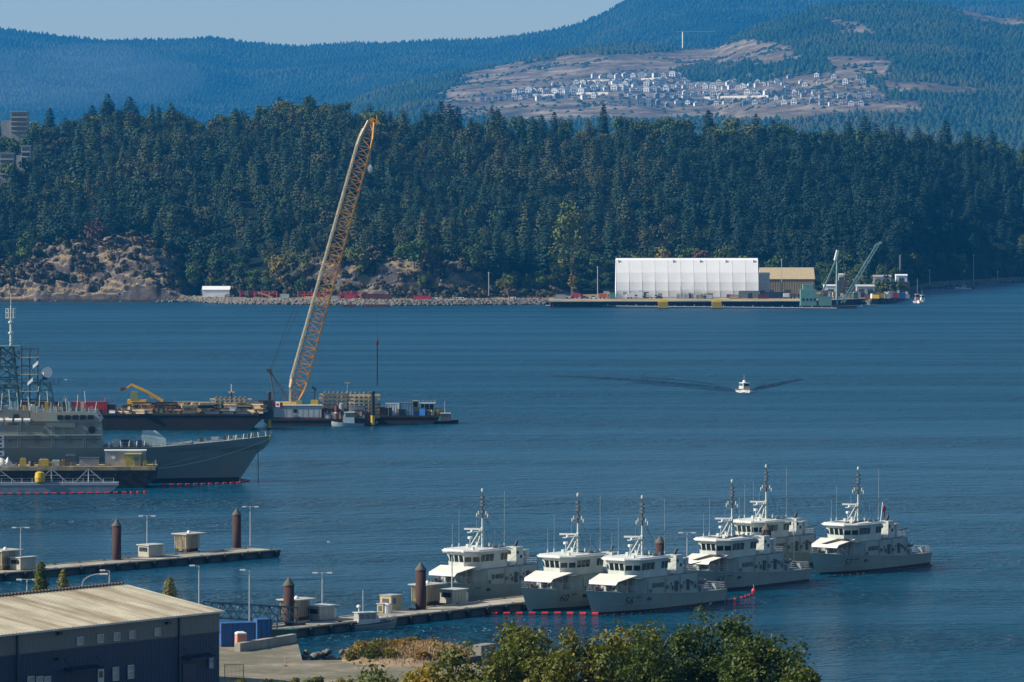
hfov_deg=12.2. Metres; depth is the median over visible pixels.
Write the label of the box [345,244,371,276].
broadleaf tree
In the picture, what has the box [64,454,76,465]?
winch
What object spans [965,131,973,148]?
pine tree
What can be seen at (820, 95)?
house
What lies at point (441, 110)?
pine tree
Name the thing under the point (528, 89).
town house
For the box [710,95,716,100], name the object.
house
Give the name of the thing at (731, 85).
town house
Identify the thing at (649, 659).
broadleaf tree
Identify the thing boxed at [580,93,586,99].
house
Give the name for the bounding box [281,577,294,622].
mooring pile
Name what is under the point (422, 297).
shore container
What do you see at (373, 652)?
shrub
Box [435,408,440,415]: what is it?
deck crate
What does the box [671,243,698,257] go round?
broadleaf tree
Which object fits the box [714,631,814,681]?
broadleaf tree
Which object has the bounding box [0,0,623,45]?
sky
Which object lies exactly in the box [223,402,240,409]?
timber bundle
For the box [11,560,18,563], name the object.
window
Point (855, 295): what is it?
pier crate
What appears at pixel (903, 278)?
white hut
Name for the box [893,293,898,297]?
deck crate
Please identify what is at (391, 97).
estate forest
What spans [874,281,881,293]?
young tree
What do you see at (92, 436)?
side door
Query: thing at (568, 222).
broadleaf tree
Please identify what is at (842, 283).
pale store
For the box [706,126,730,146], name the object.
broadleaf tree
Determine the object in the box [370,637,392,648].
shrub
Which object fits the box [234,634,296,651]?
block wall
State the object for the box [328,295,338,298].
shore container
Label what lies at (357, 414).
crate
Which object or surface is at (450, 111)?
pine tree
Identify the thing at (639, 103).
house
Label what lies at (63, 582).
conifer
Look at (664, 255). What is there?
broadleaf tree
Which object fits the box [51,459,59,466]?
pump unit
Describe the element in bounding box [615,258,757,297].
tent hall
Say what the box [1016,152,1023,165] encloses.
broadleaf tree
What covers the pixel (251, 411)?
timber bundle
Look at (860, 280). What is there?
broadleaf tree
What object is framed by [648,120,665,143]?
broadleaf tree
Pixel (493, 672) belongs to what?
broadleaf tree
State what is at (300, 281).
broadleaf tree
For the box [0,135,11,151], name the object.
broadleaf tree
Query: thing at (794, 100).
house
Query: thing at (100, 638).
window
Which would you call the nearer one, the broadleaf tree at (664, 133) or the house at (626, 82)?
the broadleaf tree at (664, 133)
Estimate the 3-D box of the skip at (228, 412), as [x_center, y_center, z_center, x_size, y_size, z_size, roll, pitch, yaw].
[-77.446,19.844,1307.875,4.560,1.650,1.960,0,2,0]
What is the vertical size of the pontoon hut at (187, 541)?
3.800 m
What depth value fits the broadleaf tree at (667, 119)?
3512.64 m
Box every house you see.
[0,153,15,185]
[16,145,30,174]
[505,93,510,98]
[512,92,518,98]
[525,86,532,92]
[527,92,532,97]
[535,94,541,100]
[546,95,551,101]
[551,88,557,93]
[571,87,576,92]
[578,87,584,92]
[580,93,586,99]
[591,72,596,77]
[591,92,597,97]
[597,83,604,89]
[611,79,618,83]
[611,84,617,89]
[617,84,624,89]
[622,72,628,77]
[623,80,629,86]
[630,77,636,83]
[631,82,637,87]
[636,94,642,99]
[637,100,642,106]
[638,71,644,77]
[643,80,649,86]
[643,86,649,91]
[647,100,652,106]
[650,85,656,91]
[652,71,658,77]
[663,85,670,90]
[664,91,669,97]
[669,71,676,76]
[676,83,680,89]
[681,94,687,99]
[702,82,708,88]
[709,83,715,88]
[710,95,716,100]
[715,83,720,89]
[727,83,733,89]
[742,100,747,106]
[744,88,750,93]
[762,98,768,104]
[774,79,780,84]
[781,99,787,104]
[785,88,790,94]
[790,97,797,104]
[800,91,806,97]
[809,98,814,103]
[818,93,823,98]
[818,99,824,105]
[828,100,833,105]
[829,90,834,96]
[842,78,848,84]
[846,93,852,100]
[848,100,853,105]
[856,72,861,78]
[856,92,861,97]
[858,100,863,105]
[861,77,867,83]
[865,90,871,96]
[874,93,880,99]
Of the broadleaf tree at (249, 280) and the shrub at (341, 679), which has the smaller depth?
the shrub at (341, 679)
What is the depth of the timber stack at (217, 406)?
1313.11 m
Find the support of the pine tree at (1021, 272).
on the shore terrain at (152, 289)
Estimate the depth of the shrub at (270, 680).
557.58 m
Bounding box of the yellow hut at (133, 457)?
[125,453,141,465]
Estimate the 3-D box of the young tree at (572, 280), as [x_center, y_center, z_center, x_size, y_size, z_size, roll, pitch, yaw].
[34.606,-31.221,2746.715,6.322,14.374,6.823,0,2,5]
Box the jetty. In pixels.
[926,286,974,288]
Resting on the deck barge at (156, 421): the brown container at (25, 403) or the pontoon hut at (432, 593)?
the brown container at (25, 403)
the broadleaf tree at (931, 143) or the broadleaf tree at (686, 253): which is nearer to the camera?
the broadleaf tree at (686, 253)
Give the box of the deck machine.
[79,457,99,465]
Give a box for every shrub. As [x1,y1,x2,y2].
[261,678,274,681]
[289,677,299,681]
[309,675,324,681]
[335,677,345,681]
[344,650,355,660]
[345,640,379,656]
[357,646,381,659]
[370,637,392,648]
[381,647,398,657]
[387,638,407,647]
[401,636,421,641]
[412,650,432,659]
[426,637,439,641]
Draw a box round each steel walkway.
[240,291,276,297]
[297,291,340,297]
[340,292,360,297]
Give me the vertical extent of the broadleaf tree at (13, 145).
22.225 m
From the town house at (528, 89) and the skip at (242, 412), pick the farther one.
the town house at (528, 89)
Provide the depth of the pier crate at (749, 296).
2719.47 m
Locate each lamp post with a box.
[12,527,28,555]
[16,579,32,590]
[82,573,107,585]
[139,515,155,542]
[189,565,199,603]
[240,569,249,620]
[242,506,258,546]
[313,572,331,602]
[443,551,460,587]
[678,532,695,564]
[785,521,801,561]
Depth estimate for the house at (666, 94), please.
10236.32 m
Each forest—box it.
[0,0,1023,132]
[0,102,1023,272]
[327,0,1023,158]
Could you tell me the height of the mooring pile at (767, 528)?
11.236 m
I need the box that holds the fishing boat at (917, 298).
[913,294,920,302]
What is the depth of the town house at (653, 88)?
10329.42 m
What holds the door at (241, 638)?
in the portable toilet
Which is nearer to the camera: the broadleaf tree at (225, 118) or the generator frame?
the generator frame
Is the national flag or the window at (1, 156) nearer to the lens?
the national flag
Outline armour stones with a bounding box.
[156,276,1023,305]
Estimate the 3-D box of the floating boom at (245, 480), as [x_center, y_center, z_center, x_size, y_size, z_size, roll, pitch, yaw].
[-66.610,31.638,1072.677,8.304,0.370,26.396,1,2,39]
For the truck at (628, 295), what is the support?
on the timber quay
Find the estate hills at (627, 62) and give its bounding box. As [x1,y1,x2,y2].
[353,3,1023,157]
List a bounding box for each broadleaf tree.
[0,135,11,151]
[0,162,16,189]
[5,138,24,156]
[14,231,34,268]
[19,128,39,147]
[19,157,39,188]
[29,120,41,127]
[51,125,59,139]
[59,178,83,203]
[83,217,110,240]
[84,114,107,131]
[185,263,201,288]
[186,261,200,278]
[192,124,205,130]
[204,275,218,285]
[206,255,234,281]
[214,113,229,129]
[218,116,230,125]
[229,262,247,275]
[240,114,249,124]
[244,277,256,290]
[246,269,261,280]
[253,104,269,117]
[258,269,270,282]
[262,278,275,290]
[263,254,281,264]
[268,100,294,119]
[268,255,287,285]
[278,105,294,122]
[284,251,296,266]
[293,108,305,124]
[294,276,308,290]
[295,252,312,272]
[299,95,316,108]
[318,103,336,117]
[328,102,351,113]
[343,658,399,681]
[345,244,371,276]
[359,111,377,126]
[375,112,387,121]
[394,242,409,259]
[398,238,428,268]
[399,661,447,681]
[417,274,427,288]
[422,112,435,126]
[432,639,515,681]
[442,616,570,681]
[462,242,483,267]
[467,122,483,134]
[478,250,493,265]
[495,279,514,294]
[501,273,518,286]
[508,116,528,132]
[519,647,578,681]
[530,270,544,282]
[534,276,546,286]
[535,619,639,681]
[542,274,556,288]
[547,199,593,296]
[549,262,566,278]
[554,271,566,287]
[556,126,572,138]
[558,118,573,134]
[560,262,581,280]
[563,246,585,272]
[564,244,590,275]
[574,276,587,292]
[577,629,655,676]
[579,251,605,280]
[586,127,597,137]
[590,278,600,290]
[598,133,609,142]
[600,272,612,288]
[602,259,614,273]
[607,618,697,681]
[611,115,633,134]
[629,118,651,139]
[629,253,641,257]
[646,127,660,143]
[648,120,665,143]
[654,247,673,257]
[658,116,673,142]
[658,128,676,142]
[663,118,687,136]
[666,601,781,681]
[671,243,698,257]
[673,118,695,129]
[690,248,712,257]
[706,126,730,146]
[714,243,739,257]
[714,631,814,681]
[720,117,742,139]
[722,128,739,140]
[738,255,760,271]
[739,124,749,139]
[741,123,760,144]
[764,253,790,266]
[769,122,790,144]
[778,658,822,681]
[779,133,789,143]
[780,122,796,141]
[814,261,829,269]
[818,132,833,148]
[819,268,832,279]
[821,129,837,143]
[821,275,835,288]
[833,250,854,278]
[836,133,843,145]
[844,265,864,282]
[852,129,867,149]
[853,262,864,274]
[853,275,864,283]
[875,264,886,274]
[877,129,889,137]
[890,268,900,275]
[903,253,918,275]
[907,249,924,271]
[925,133,935,145]
[942,142,951,153]
[955,263,968,275]
[972,136,987,149]
[979,144,986,155]
[986,242,1006,260]
[993,266,1001,275]
[995,139,1011,150]
[1001,239,1015,257]
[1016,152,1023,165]
[1016,233,1023,252]
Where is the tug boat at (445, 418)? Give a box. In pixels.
[434,401,458,423]
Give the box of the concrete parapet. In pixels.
[428,643,495,667]
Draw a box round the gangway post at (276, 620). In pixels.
[272,614,278,628]
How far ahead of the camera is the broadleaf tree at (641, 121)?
3505.50 m
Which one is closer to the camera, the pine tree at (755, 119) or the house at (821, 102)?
the pine tree at (755, 119)
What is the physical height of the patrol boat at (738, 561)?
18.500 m
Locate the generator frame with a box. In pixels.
[676,286,713,298]
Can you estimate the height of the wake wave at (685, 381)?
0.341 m
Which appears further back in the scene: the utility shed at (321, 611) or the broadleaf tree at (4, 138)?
the broadleaf tree at (4, 138)
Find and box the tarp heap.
[0,457,12,466]
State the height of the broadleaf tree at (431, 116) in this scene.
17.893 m
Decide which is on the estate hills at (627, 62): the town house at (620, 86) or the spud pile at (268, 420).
the town house at (620, 86)
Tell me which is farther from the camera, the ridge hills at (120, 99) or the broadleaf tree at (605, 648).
the ridge hills at (120, 99)
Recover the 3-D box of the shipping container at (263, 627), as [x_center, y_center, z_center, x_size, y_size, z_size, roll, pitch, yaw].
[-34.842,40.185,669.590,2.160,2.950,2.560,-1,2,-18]
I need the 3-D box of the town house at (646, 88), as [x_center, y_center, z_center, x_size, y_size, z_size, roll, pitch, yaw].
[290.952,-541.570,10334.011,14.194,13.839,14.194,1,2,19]
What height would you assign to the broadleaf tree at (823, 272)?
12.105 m
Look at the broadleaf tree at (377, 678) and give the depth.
326.21 m
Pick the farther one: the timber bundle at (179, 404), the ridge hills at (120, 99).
the ridge hills at (120, 99)
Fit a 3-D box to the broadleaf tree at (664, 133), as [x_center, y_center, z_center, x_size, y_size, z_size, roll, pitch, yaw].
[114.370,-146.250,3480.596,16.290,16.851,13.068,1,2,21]
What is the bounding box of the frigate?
[0,306,272,482]
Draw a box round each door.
[13,414,18,423]
[35,435,38,443]
[91,435,94,443]
[97,669,103,681]
[134,457,138,465]
[182,663,195,681]
[239,636,244,641]
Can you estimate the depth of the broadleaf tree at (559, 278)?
2849.83 m
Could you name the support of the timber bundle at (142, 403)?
on the deck barge at (156, 421)
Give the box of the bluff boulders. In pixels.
[0,244,490,301]
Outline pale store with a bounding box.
[835,273,846,292]
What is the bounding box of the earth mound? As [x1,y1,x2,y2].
[342,655,465,666]
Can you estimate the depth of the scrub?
2794.77 m
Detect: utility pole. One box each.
[597,266,597,296]
[781,259,781,291]
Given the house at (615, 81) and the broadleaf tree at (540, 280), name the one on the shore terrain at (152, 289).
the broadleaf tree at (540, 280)
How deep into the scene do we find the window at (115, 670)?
586.96 m
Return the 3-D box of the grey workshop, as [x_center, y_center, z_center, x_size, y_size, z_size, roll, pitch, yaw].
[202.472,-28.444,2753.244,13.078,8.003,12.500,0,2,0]
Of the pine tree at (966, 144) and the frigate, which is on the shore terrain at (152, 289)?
the pine tree at (966, 144)
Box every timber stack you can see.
[163,410,183,413]
[177,401,198,404]
[210,397,251,408]
[318,392,370,411]
[349,394,380,417]
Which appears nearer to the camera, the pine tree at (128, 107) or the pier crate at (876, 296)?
the pier crate at (876, 296)
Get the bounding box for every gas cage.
[19,459,26,466]
[38,458,48,466]
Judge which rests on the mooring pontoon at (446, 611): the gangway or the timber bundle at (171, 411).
the gangway
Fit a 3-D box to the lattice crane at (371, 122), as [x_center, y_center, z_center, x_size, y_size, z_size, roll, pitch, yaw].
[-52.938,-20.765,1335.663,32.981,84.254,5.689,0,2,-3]
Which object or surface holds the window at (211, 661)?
in the warehouse
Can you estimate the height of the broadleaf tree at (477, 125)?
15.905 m
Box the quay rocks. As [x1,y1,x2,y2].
[301,649,351,659]
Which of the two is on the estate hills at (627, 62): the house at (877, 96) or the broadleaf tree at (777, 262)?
the house at (877, 96)
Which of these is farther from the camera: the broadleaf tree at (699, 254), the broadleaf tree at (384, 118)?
the broadleaf tree at (384, 118)
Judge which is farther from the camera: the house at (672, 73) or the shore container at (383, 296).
the house at (672, 73)
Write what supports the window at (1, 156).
in the hillside house at (7, 157)
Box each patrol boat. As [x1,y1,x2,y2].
[426,488,543,603]
[521,493,620,610]
[586,495,726,613]
[687,479,810,589]
[733,464,820,565]
[810,467,931,573]
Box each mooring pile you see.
[111,519,122,559]
[231,508,242,548]
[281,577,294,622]
[414,562,427,609]
[655,536,663,553]
[761,523,771,537]
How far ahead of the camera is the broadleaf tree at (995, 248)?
3376.40 m
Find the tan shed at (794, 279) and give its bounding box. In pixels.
[759,267,814,296]
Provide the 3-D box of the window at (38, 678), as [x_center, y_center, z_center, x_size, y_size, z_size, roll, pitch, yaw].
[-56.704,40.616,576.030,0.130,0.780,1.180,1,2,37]
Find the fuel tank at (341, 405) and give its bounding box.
[339,402,343,410]
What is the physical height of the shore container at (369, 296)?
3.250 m
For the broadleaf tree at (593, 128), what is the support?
on the shore terrain at (152, 289)
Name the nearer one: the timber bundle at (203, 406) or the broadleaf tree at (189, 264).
the timber bundle at (203, 406)
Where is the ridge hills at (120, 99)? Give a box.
[0,0,1023,129]
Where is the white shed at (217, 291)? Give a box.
[202,286,230,296]
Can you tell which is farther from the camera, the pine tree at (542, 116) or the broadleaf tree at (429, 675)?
the pine tree at (542, 116)
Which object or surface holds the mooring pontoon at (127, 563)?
on the water
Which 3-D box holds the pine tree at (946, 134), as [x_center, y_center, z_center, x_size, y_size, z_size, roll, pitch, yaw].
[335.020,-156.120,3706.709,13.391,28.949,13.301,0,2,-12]
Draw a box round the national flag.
[274,401,282,406]
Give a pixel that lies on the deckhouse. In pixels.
(306, 411)
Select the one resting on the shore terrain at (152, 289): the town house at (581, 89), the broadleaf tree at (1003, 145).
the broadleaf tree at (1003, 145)
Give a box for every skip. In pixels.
[204,411,222,413]
[219,411,235,413]
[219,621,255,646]
[234,411,248,413]
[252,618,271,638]
[272,628,297,638]
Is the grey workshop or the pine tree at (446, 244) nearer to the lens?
the grey workshop
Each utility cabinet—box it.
[376,603,384,612]
[380,593,402,609]
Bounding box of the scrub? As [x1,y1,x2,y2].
[0,229,563,298]
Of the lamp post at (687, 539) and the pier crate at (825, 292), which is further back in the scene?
the pier crate at (825, 292)
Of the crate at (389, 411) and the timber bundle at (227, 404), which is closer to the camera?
the timber bundle at (227, 404)
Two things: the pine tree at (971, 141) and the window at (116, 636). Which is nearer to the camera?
the window at (116, 636)
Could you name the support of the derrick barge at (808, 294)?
on the water
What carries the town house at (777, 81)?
on the estate hills at (627, 62)
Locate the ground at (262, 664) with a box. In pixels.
[219,642,488,681]
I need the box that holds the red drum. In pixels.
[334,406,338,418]
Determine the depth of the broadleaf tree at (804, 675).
330.54 m
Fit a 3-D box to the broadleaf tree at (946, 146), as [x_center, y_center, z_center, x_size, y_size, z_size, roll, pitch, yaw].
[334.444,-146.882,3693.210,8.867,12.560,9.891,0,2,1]
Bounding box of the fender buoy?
[35,470,44,482]
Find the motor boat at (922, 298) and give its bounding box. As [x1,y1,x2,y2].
[920,295,924,301]
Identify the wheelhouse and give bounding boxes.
[419,400,435,411]
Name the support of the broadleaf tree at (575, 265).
on the shore terrain at (152, 289)
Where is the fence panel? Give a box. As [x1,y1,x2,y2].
[224,664,243,678]
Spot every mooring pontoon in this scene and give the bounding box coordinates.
[0,547,280,580]
[272,596,526,636]
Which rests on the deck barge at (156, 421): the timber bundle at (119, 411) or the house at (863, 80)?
the timber bundle at (119, 411)
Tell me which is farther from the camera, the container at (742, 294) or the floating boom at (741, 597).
the container at (742, 294)
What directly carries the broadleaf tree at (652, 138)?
on the shore terrain at (152, 289)
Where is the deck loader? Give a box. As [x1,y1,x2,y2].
[412,400,418,411]
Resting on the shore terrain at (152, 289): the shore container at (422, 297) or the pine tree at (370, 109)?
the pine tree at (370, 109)
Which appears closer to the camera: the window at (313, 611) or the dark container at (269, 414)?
the window at (313, 611)
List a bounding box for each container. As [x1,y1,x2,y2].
[20,401,59,407]
[71,401,107,412]
[107,404,116,412]
[258,400,273,418]
[280,294,288,297]
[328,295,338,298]
[344,295,356,298]
[364,294,375,298]
[376,294,391,298]
[385,403,398,415]
[399,402,413,415]
[413,296,430,299]
[555,294,565,298]
[677,294,688,297]
[729,295,737,298]
[739,291,759,297]
[758,294,768,298]
[763,292,784,297]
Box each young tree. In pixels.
[567,274,577,292]
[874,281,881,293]
[878,280,887,289]
[888,281,893,289]
[896,281,905,289]
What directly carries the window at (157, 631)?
in the warehouse
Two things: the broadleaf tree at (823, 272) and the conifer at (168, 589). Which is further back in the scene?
the broadleaf tree at (823, 272)
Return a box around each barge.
[0,461,157,487]
[101,413,260,429]
[264,418,377,425]
[343,304,356,306]
[362,304,389,306]
[377,416,438,422]
[799,241,881,308]
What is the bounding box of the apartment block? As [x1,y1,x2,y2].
[1,111,29,151]
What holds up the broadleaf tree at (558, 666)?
on the hillside
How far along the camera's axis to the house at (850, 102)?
9370.18 m
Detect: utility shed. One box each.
[9,555,37,569]
[136,543,164,556]
[307,603,336,619]
[440,587,468,602]
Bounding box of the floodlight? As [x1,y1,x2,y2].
[311,386,317,404]
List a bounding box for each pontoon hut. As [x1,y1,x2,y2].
[0,547,23,569]
[171,530,205,552]
[276,596,316,620]
[408,581,446,605]
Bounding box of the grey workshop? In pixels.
[855,284,874,296]
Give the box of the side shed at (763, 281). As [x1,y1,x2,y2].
[758,272,769,293]
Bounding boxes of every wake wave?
[552,375,734,390]
[632,381,731,391]
[639,376,734,389]
[752,379,801,390]
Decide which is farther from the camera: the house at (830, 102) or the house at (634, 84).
the house at (634, 84)
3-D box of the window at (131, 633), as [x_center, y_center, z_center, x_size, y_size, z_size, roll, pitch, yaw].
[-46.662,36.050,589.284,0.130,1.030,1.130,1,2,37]
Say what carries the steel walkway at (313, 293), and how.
on the shore terrain at (152, 289)
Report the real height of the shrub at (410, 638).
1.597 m
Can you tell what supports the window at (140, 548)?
in the utility shed at (151, 549)
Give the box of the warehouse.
[0,582,224,681]
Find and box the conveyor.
[257,292,272,297]
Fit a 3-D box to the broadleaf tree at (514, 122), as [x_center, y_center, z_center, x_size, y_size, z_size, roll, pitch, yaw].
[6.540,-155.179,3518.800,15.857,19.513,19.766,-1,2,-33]
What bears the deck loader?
on the work barge at (406, 419)
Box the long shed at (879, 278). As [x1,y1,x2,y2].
[870,275,893,292]
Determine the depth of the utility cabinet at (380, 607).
731.46 m
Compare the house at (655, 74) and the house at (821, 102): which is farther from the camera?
the house at (655, 74)
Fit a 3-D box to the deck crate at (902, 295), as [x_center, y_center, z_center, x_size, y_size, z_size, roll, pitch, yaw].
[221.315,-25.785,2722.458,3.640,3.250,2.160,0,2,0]
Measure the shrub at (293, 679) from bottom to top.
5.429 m
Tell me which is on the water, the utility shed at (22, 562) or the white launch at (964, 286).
the white launch at (964, 286)
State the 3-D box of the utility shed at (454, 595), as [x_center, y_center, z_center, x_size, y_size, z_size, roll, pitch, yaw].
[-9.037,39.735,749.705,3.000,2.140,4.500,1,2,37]
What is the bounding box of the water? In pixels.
[0,281,1023,681]
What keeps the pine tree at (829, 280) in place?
on the shore terrain at (152, 289)
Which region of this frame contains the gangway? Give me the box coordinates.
[202,601,305,624]
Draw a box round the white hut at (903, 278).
[893,274,909,292]
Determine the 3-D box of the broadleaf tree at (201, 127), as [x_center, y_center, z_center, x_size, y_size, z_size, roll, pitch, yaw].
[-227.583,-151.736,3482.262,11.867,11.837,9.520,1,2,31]
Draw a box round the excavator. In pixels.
[120,383,162,403]
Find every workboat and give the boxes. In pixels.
[331,412,363,425]
[338,605,396,630]
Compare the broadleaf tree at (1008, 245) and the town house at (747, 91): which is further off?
the town house at (747, 91)
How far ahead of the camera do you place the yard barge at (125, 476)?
1055.44 m
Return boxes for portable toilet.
[235,631,246,642]
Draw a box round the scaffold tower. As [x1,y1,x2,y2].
[20,347,38,409]
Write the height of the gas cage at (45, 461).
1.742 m
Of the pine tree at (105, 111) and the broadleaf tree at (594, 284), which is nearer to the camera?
the broadleaf tree at (594, 284)
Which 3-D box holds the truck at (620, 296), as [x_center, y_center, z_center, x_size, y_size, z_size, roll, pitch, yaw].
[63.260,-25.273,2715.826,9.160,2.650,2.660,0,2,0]
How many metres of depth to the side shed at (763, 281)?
2745.39 m
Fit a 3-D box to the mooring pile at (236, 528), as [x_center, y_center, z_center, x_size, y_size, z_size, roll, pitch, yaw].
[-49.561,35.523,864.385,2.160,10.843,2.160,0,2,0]
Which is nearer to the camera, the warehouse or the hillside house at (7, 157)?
the warehouse
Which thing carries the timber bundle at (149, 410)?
on the deck barge at (156, 421)
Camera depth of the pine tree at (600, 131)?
3497.99 m
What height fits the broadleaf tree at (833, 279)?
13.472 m
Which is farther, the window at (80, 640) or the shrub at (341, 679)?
the window at (80, 640)
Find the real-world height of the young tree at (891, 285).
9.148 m
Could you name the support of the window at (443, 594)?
in the utility shed at (454, 595)
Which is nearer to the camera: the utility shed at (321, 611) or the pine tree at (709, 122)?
the utility shed at (321, 611)
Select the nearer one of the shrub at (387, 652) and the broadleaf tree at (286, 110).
the shrub at (387, 652)
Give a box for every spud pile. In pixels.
[267,392,270,428]
[370,391,374,425]
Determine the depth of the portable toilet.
654.78 m
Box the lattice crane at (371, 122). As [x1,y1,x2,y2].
[267,118,380,404]
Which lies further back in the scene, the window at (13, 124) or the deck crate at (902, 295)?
the window at (13, 124)
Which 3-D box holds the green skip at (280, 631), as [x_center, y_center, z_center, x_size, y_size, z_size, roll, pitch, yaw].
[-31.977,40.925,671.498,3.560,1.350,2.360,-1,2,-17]
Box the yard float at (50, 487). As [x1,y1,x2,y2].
[0,464,118,492]
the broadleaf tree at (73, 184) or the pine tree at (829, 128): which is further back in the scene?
the pine tree at (829, 128)
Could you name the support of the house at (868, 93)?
on the estate hills at (627, 62)
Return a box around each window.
[0,155,11,157]
[0,160,11,162]
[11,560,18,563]
[12,113,26,115]
[12,118,26,120]
[12,123,26,125]
[12,127,26,129]
[27,676,33,681]
[36,676,42,681]
[44,676,50,681]
[77,636,83,645]
[97,634,103,642]
[112,667,118,680]
[113,632,119,640]
[127,665,133,678]
[129,630,134,638]
[139,547,146,551]
[154,627,160,635]
[208,654,214,668]
[308,609,317,613]
[441,592,450,596]
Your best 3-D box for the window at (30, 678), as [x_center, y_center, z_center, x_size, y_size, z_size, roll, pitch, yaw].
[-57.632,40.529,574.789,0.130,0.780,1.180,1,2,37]
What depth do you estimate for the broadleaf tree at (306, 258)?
2777.87 m
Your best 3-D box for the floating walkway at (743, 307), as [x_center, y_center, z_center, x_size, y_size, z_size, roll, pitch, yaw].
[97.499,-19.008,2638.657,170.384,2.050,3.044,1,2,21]
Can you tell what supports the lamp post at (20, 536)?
on the mooring pontoon at (127, 563)
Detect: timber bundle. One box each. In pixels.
[116,409,131,413]
[131,402,151,407]
[131,409,147,413]
[137,409,152,412]
[138,405,154,408]
[156,402,177,411]
[168,409,185,413]
[176,402,186,408]
[181,405,195,412]
[197,402,214,413]
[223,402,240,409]
[235,402,251,410]
[241,409,255,413]
[247,402,264,412]
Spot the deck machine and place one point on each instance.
(88, 461)
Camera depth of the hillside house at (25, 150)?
3228.91 m
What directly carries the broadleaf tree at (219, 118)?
on the shore terrain at (152, 289)
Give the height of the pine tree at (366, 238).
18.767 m
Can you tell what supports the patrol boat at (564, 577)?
on the water
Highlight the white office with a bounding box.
[820,284,839,295]
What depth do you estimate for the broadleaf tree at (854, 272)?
2892.03 m
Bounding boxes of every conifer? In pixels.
[31,561,49,590]
[57,569,69,587]
[162,577,179,597]
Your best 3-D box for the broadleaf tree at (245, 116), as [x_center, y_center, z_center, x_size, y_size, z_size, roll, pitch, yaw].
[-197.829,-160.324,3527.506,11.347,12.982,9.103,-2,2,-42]
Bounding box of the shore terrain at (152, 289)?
[0,125,1023,305]
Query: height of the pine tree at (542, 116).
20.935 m
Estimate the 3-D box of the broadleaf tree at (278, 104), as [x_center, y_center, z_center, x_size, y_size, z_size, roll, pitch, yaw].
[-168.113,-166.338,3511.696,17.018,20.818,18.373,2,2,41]
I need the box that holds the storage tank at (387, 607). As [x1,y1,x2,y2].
[384,602,391,612]
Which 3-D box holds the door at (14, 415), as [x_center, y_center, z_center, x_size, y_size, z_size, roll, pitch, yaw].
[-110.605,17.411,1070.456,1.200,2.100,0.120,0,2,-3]
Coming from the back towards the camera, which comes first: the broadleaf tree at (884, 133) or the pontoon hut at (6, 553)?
the broadleaf tree at (884, 133)
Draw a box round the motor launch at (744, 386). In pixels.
[735,380,750,392]
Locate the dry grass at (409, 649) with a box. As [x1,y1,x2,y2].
[340,639,472,665]
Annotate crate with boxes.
[122,405,125,413]
[157,408,163,413]
[230,406,236,410]
[354,411,362,418]
[366,412,370,418]
[379,407,384,415]
[388,407,391,415]
[397,409,405,415]
[419,408,426,415]
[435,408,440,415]
[609,292,615,298]
[706,294,712,298]
[747,293,752,298]
[821,290,828,295]
[853,293,857,298]
[873,294,879,298]
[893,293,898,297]
[899,293,905,297]
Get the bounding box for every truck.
[572,293,582,298]
[599,293,608,298]
[616,294,630,298]
[626,293,637,298]
[646,293,657,298]
[789,293,799,298]
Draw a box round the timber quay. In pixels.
[549,293,896,306]
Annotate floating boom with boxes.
[0,491,147,494]
[162,478,249,484]
[483,612,601,614]
[602,604,694,615]
[725,590,754,600]
[827,564,931,576]
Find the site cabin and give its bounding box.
[104,449,146,465]
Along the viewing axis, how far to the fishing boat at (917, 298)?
2750.32 m
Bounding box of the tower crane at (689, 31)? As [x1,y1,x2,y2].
[673,31,712,47]
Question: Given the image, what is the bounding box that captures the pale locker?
[349,405,364,413]
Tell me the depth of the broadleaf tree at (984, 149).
3754.72 m
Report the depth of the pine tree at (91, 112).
3511.22 m
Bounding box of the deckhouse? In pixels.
[274,404,322,418]
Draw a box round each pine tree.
[43,108,56,140]
[88,105,97,117]
[97,102,112,132]
[102,93,114,116]
[122,96,137,122]
[155,106,162,124]
[253,107,262,119]
[302,97,312,111]
[355,228,375,249]
[362,105,375,118]
[387,111,393,130]
[415,213,435,256]
[418,109,428,125]
[434,102,446,130]
[440,222,462,259]
[442,104,459,135]
[453,106,464,131]
[466,118,473,128]
[488,228,506,279]
[507,124,514,139]
[537,115,548,135]
[537,119,549,139]
[547,112,558,140]
[556,127,566,141]
[596,123,606,141]
[598,104,610,135]
[621,120,630,144]
[643,245,660,257]
[699,110,715,145]
[752,114,758,133]
[825,264,832,283]
[827,127,835,143]
[840,121,854,150]
[844,267,854,293]
[858,116,873,147]
[862,249,870,283]
[883,260,890,290]
[888,122,895,143]
[896,253,908,276]
[912,126,922,150]
[913,242,924,268]
[937,121,953,153]
[960,133,972,158]
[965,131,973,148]
[983,130,999,161]
[1012,244,1023,276]
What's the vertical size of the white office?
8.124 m
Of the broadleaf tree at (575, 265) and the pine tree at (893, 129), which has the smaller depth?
the broadleaf tree at (575, 265)
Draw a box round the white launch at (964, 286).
[955,282,971,288]
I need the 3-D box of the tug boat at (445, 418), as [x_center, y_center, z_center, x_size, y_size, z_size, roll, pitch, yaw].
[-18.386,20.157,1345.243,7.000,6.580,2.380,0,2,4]
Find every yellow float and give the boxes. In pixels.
[658,299,668,308]
[711,299,722,308]
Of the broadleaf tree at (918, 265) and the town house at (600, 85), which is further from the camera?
the town house at (600, 85)
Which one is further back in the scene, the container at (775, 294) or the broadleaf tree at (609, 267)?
the broadleaf tree at (609, 267)
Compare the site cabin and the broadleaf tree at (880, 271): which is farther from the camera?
the broadleaf tree at (880, 271)
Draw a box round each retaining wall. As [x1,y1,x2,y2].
[523,91,639,95]
[580,77,679,82]
[640,95,767,99]
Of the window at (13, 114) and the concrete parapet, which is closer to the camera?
the concrete parapet
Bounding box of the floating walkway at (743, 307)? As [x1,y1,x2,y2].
[546,304,836,308]
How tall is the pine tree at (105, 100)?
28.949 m

